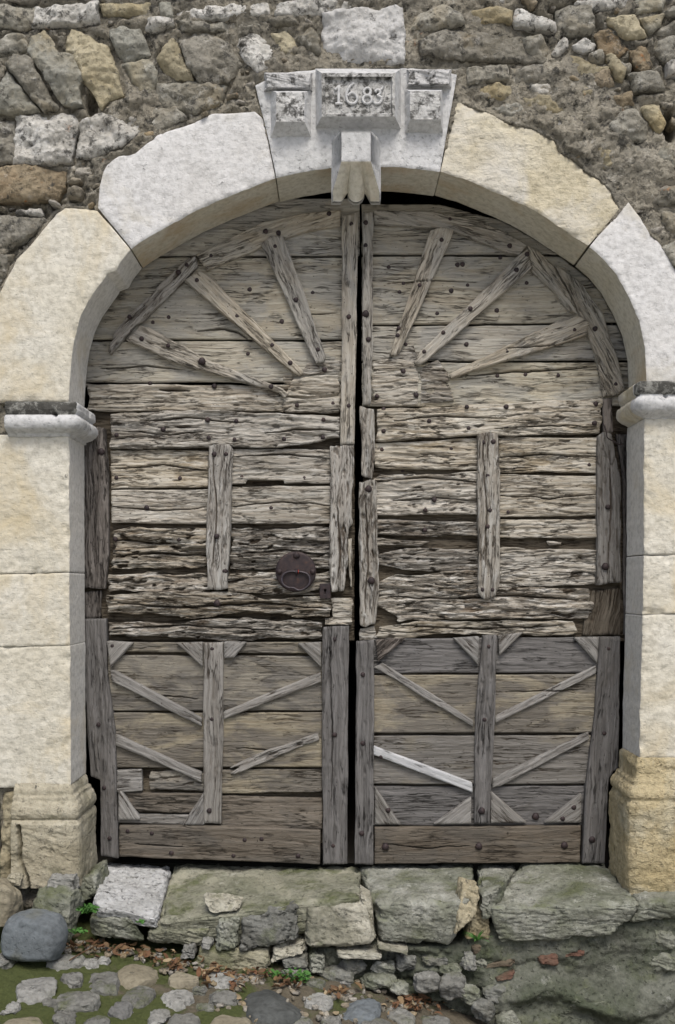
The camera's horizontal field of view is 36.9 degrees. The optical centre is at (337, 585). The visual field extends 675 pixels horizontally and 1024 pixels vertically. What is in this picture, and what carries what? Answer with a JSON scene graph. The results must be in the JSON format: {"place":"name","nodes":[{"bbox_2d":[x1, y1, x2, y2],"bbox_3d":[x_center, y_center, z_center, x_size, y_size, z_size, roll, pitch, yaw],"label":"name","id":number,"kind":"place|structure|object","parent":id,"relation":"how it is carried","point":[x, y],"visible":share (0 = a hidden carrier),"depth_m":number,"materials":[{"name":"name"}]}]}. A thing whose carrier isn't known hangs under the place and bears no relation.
{"place":"outdoors","nodes":[
{"label":"outdoors","id":0,"kind":"place"},
{"bbox_2d":[68,927,87,933],"bbox_3d":[-1.083,1.431,4.201,0.097,0.033,0.070,0,0,-15],"label":"weed","id":1,"kind":"object","parent":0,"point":[77,930],"visible":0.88,"depth_m":4.20,"materials":[{"name":"green plant"}]},
{"bbox_2d":[0,901,486,1023],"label":"lane ground","id":2,"kind":"structure","parent":0,"point":[15,975],"depth_m":4.08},
{"bbox_2d":[0,953,17,969],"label":"cobblestone","id":3,"kind":"object","parent":2,"relation":"on","point":[5,963],"visible":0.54,"depth_m":4.07,"materials":[{"name":"grey stone"}]},
{"bbox_2d":[0,1001,20,1015],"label":"cobblestone","id":4,"kind":"object","parent":2,"relation":"on","point":[13,1007],"visible":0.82,"depth_m":3.71,"materials":[{"name":"grey stone"}]},
{"bbox_2d":[0,877,23,926],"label":"boulder","id":5,"kind":"object","parent":2,"relation":"on","point":[11,901],"visible":0.77,"depth_m":4.24,"materials":[{"name":"beige stone"}]},
{"bbox_2d":[4,1017,42,1023],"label":"cobblestone","id":6,"kind":"object","parent":2,"relation":"on","point":[30,1020],"visible":1,"depth_m":3.61,"materials":[{"name":"beige stone"}]},
{"bbox_2d":[0,908,67,961],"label":"boulder","id":7,"kind":"object","parent":2,"relation":"on","point":[34,935],"visible":1,"depth_m":4.06,"materials":[{"name":"grey stone"}]},
{"bbox_2d":[15,977,56,1004],"bbox_3d":[-1.159,1.575,3.897,0.162,0.087,0.218,0,0,-24],"label":"cobblestone","id":8,"kind":"object","parent":2,"relation":"on","point":[33,991],"visible":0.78,"depth_m":3.86,"materials":[{"name":"grey stone"}]},
{"bbox_2d":[42,997,56,1007],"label":"cobblestone","id":9,"kind":"object","parent":2,"relation":"on","point":[49,1002],"visible":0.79,"depth_m":3.79,"materials":[{"name":"grey stone"}]},
{"bbox_2d":[32,885,83,942],"bbox_3d":[-1.206,1.411,4.359,0.214,0.255,0.159,0,0,0],"label":"boulder","id":10,"kind":"object","parent":2,"relation":"on","point":[64,901],"visible":0.45,"depth_m":4.31,"materials":[{"name":"grey stone"}]},
{"bbox_2d":[47,873,79,889],"bbox_3d":[-1.192,1.296,4.388,0.132,0.092,0.107,0,0,0],"label":"boulder","id":11,"kind":"object","parent":10,"relation":"on","point":[55,880],"visible":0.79,"depth_m":4.35,"materials":[{"name":"grey stone"}]},
{"bbox_2d":[52,1010,76,1023],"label":"cobblestone","id":12,"kind":"object","parent":2,"relation":"on","point":[63,1017],"visible":1,"depth_m":3.68,"materials":[{"name":"grey stone"}]},
{"bbox_2d":[46,954,85,971],"bbox_3d":[-1.118,1.562,4.158,0.164,0.080,0.126,0,0,0],"label":"cobblestone","id":13,"kind":"object","parent":2,"relation":"on","point":[62,962],"visible":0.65,"depth_m":4.12,"materials":[{"name":"grey stone"}]},
{"bbox_2d":[69,944,96,960],"bbox_3d":[-1.053,1.521,4.196,0.007,0.007,0.187,0,0,21],"label":"twig","id":14,"kind":"object","parent":13,"relation":"on","point":[82,952],"visible":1,"depth_m":4.19,"materials":[{"name":"brown wood"}]},
{"bbox_2d":[60,972,82,987],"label":"cobblestone","id":15,"kind":"object","parent":2,"relation":"on","point":[73,980],"visible":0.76,"depth_m":3.99,"materials":[{"name":"grey stone"}]},
{"bbox_2d":[54,991,100,1012],"bbox_3d":[-0.997,1.598,3.837,0.182,0.087,0.174,0,0,-28],"label":"cobblestone","id":16,"kind":"object","parent":2,"relation":"on","point":[83,1001],"visible":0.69,"depth_m":3.80,"materials":[{"name":"grey stone"}]},
{"bbox_2d":[82,958,98,968],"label":"cobblestone","id":17,"kind":"object","parent":2,"relation":"on","point":[90,963],"visible":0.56,"depth_m":4.15,"materials":[{"name":"grey stone"}]},
{"bbox_2d":[83,1015,110,1023],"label":"cobblestone","id":18,"kind":"object","parent":2,"relation":"on","point":[98,1019],"visible":1,"depth_m":3.69,"materials":[{"name":"grey stone"}]},
{"bbox_2d":[89,971,119,995],"bbox_3d":[-0.931,1.594,4.012,0.151,0.077,0.184,0,0,0],"label":"cobblestone","id":19,"kind":"object","parent":2,"relation":"on","point":[106,983],"visible":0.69,"depth_m":3.98,"materials":[{"name":"grey stone"}]},
{"bbox_2d":[98,956,110,965],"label":"cobblestone","id":20,"kind":"object","parent":2,"relation":"on","point":[102,960],"visible":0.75,"depth_m":4.20,"materials":[{"name":"grey stone"}]},
{"bbox_2d":[107,1001,133,1019],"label":"cobblestone","id":21,"kind":"object","parent":2,"relation":"on","point":[122,1010],"visible":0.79,"depth_m":3.79,"materials":[{"name":"grey stone"}]},
{"bbox_2d":[118,964,158,989],"bbox_3d":[-0.815,1.604,4.105,0.196,0.096,0.223,0,0,0],"label":"cobblestone","id":22,"kind":"object","parent":2,"relation":"on","point":[130,976],"visible":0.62,"depth_m":4.06,"materials":[{"name":"beige stone"}]},
{"bbox_2d":[121,985,155,1008],"bbox_3d":[-0.775,1.612,3.927,0.134,0.074,0.151,0,0,0],"label":"cobblestone","id":23,"kind":"object","parent":2,"relation":"on","point":[138,997],"visible":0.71,"depth_m":3.91,"materials":[{"name":"grey stone"}]},
{"bbox_2d":[147,1009,170,1023],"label":"cobblestone","id":24,"kind":"object","parent":2,"relation":"on","point":[159,1016],"visible":0.91,"depth_m":3.77,"materials":[{"name":"grey stone"}]},
{"bbox_2d":[160,989,194,1011],"bbox_3d":[-0.627,1.626,3.936,0.136,0.073,0.159,0,0,23],"label":"cobblestone","id":25,"kind":"object","parent":2,"relation":"on","point":[176,1000],"visible":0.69,"depth_m":3.91,"materials":[{"name":"grey stone"}]},
{"bbox_2d":[168,971,199,988],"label":"cobblestone","id":26,"kind":"object","parent":2,"relation":"on","point":[178,980],"visible":0.72,"depth_m":4.07,"materials":[{"name":"beige stone"}]},
{"bbox_2d":[167,1013,200,1023],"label":"cobblestone","id":27,"kind":"object","parent":2,"relation":"on","point":[186,1018],"visible":1,"depth_m":3.75,"materials":[{"name":"grey stone"}]},
{"bbox_2d":[192,985,207,995],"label":"cobblestone","id":28,"kind":"object","parent":2,"relation":"on","point":[200,990],"visible":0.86,"depth_m":4.02,"materials":[{"name":"grey stone"}]},
{"bbox_2d":[196,1003,214,1011],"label":"cobblestone","id":29,"kind":"object","parent":2,"relation":"on","point":[206,1007],"visible":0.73,"depth_m":3.88,"materials":[{"name":"grey stone"}]},
{"bbox_2d":[208,971,237,988],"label":"cobblestone","id":30,"kind":"object","parent":2,"relation":"on","point":[221,979],"visible":0.56,"depth_m":4.11,"materials":[{"name":"grey stone"}]},
{"bbox_2d":[208,989,238,1005],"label":"cobblestone","id":31,"kind":"object","parent":2,"relation":"on","point":[226,997],"visible":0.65,"depth_m":3.96,"materials":[{"name":"grey stone"}]},
{"bbox_2d":[210,1015,250,1023],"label":"cobblestone","id":32,"kind":"object","parent":2,"relation":"on","point":[223,1019],"visible":1,"depth_m":3.79,"materials":[{"name":"beige stone"}]},
{"bbox_2d":[63,938,438,1023],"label":"gravel","id":33,"kind":"structure","parent":2,"relation":"on","point":[252,977],"depth_m":4.18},
{"bbox_2d":[66,929,452,1014],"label":"fallen leaves","id":34,"kind":"object","parent":2,"relation":"on","point":[175,962],"visible":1,"depth_m":4.22,"materials":[{"name":"brown plant"}]},
{"bbox_2d":[263,968,280,977],"bbox_3d":[-0.274,1.621,4.231,0.081,0.040,0.066,0,0,0],"label":"weed","id":35,"kind":"object","parent":2,"relation":"on","point":[275,972],"visible":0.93,"depth_m":4.23,"materials":[{"name":"green plant"}]},
{"bbox_2d":[244,989,301,1023],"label":"cobblestone","id":36,"kind":"object","parent":2,"relation":"on","point":[266,1006],"visible":0.86,"depth_m":3.89,"materials":[{"name":"stone"}]},
{"bbox_2d":[277,967,311,983],"bbox_3d":[-0.183,1.630,4.214,0.152,0.062,0.121,0,0,0],"label":"weed","id":37,"kind":"object","parent":2,"relation":"on","point":[307,973],"visible":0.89,"depth_m":4.21,"materials":[{"name":"green plant"}]},
{"bbox_2d":[294,1016,312,1023],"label":"cobblestone","id":38,"kind":"object","parent":2,"relation":"on","point":[304,1020],"visible":0.74,"depth_m":3.86,"materials":[{"name":"grey stone"}]},
{"bbox_2d":[305,978,325,989],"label":"cobblestone","id":39,"kind":"object","parent":2,"relation":"on","point":[317,983],"visible":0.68,"depth_m":4.20,"materials":[{"name":"grey stone"}]},
{"bbox_2d":[304,992,332,1011],"bbox_3d":[-0.078,1.690,4.080,0.123,0.075,0.131,0,0,0],"label":"cobblestone","id":40,"kind":"object","parent":2,"relation":"on","point":[323,1001],"visible":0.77,"depth_m":4.04,"materials":[{"name":"grey stone"}]},
{"bbox_2d":[319,1016,341,1023],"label":"cobblestone","id":41,"kind":"object","parent":2,"relation":"on","point":[333,1020],"visible":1,"depth_m":3.91,"materials":[{"name":"grey stone"}]},
{"bbox_2d":[0,0,674,909],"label":"rubble wall","id":42,"kind":"structure","parent":2,"relation":"on","point":[90,90],"depth_m":4.50,"materials":[{"name":"stone"}]},
{"bbox_2d":[0,68,674,893],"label":"stone archway","id":43,"kind":"object","parent":42,"relation":"attached to","point":[354,136],"visible":1,"depth_m":4.50,"materials":[{"name":"stone"}]},
{"bbox_2d":[7,872,23,885],"bbox_3d":[-1.408,1.285,4.418,0.068,0.060,0.059,0,0,0],"label":"boulder","id":44,"kind":"object","parent":43,"relation":"on","point":[15,879],"visible":0.86,"depth_m":4.40,"materials":[{"name":"stone"}]},
{"bbox_2d":[84,199,359,864],"bbox_3d":[-0.577,-0.259,4.812,1.369,3.163,0.134,0,0,0],"label":"wooden gate leaf","id":45,"kind":"object","parent":43,"relation":"attached to","point":[221,518],"visible":0.98,"depth_m":4.81,"materials":[{"name":"brown wood"}]},
{"bbox_2d":[354,204,633,864],"bbox_3d":[0.757,-0.245,4.823,1.353,3.137,0.111,0,0,0],"label":"wooden gate leaf","id":46,"kind":"object","parent":43,"relation":"attached to","point":[492,534],"visible":0.98,"depth_m":4.81,"materials":[{"name":"brown wood"}]},
{"bbox_2d":[343,998,380,1023],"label":"cobblestone","id":47,"kind":"object","parent":2,"relation":"on","point":[366,1009],"visible":0.91,"depth_m":4.04,"materials":[{"name":"grey stone"}]},
{"bbox_2d":[78,860,674,973],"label":"stone doorstep","id":48,"kind":"object","parent":2,"relation":"on","point":[290,914],"visible":0.97,"depth_m":4.33,"materials":[{"name":"grey stone"}]},
{"bbox_2d":[75,903,99,913],"bbox_3d":[-1.053,1.359,4.261,0.093,0.048,0.075,0,0,31],"label":"weed","id":49,"kind":"object","parent":48,"relation":"on","point":[89,907],"visible":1,"depth_m":4.25,"materials":[{"name":"green plant"}]},
{"bbox_2d":[466,930,491,941],"bbox_3d":[0.591,1.485,4.287,0.135,0.049,0.054,0,0,12],"label":"weed","id":50,"kind":"object","parent":48,"relation":"on","point":[476,938],"visible":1,"depth_m":4.30,"materials":[{"name":"green plant"}]},
{"bbox_2d":[361,1018,391,1023],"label":"cobblestone","id":51,"kind":"object","parent":2,"relation":"on","point":[378,1021],"visible":0.77,"depth_m":3.98,"materials":[{"name":"grey stone"}]},
{"bbox_2d":[386,1006,415,1023],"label":"cobblestone","id":52,"kind":"object","parent":2,"relation":"on","point":[399,1015],"visible":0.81,"depth_m":4.09,"materials":[{"name":"grey stone"}]},
{"bbox_2d":[420,1015,450,1023],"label":"cobblestone","id":53,"kind":"object","parent":2,"relation":"on","point":[431,1019],"visible":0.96,"depth_m":4.15,"materials":[{"name":"grey stone"}]},
{"bbox_2d":[215,917,674,1023],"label":"stone footing","id":54,"kind":"object","parent":2,"relation":"on","point":[624,973],"visible":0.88,"depth_m":4.35,"materials":[{"name":"stone"}]},
{"bbox_2d":[87,863,608,903],"label":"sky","id":55,"kind":"structure","parent":0,"point":[171,865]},
{"bbox_2d":[84,191,627,862],"bbox_3d":[0.000,-0.695,6.478,3.400,4.110,3.045,0,0,0],"label":"passage","id":56,"kind":"object","parent":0,"point":[388,199],"depth_m":7.65,"materials":[{"name":"paint"}]}
]}

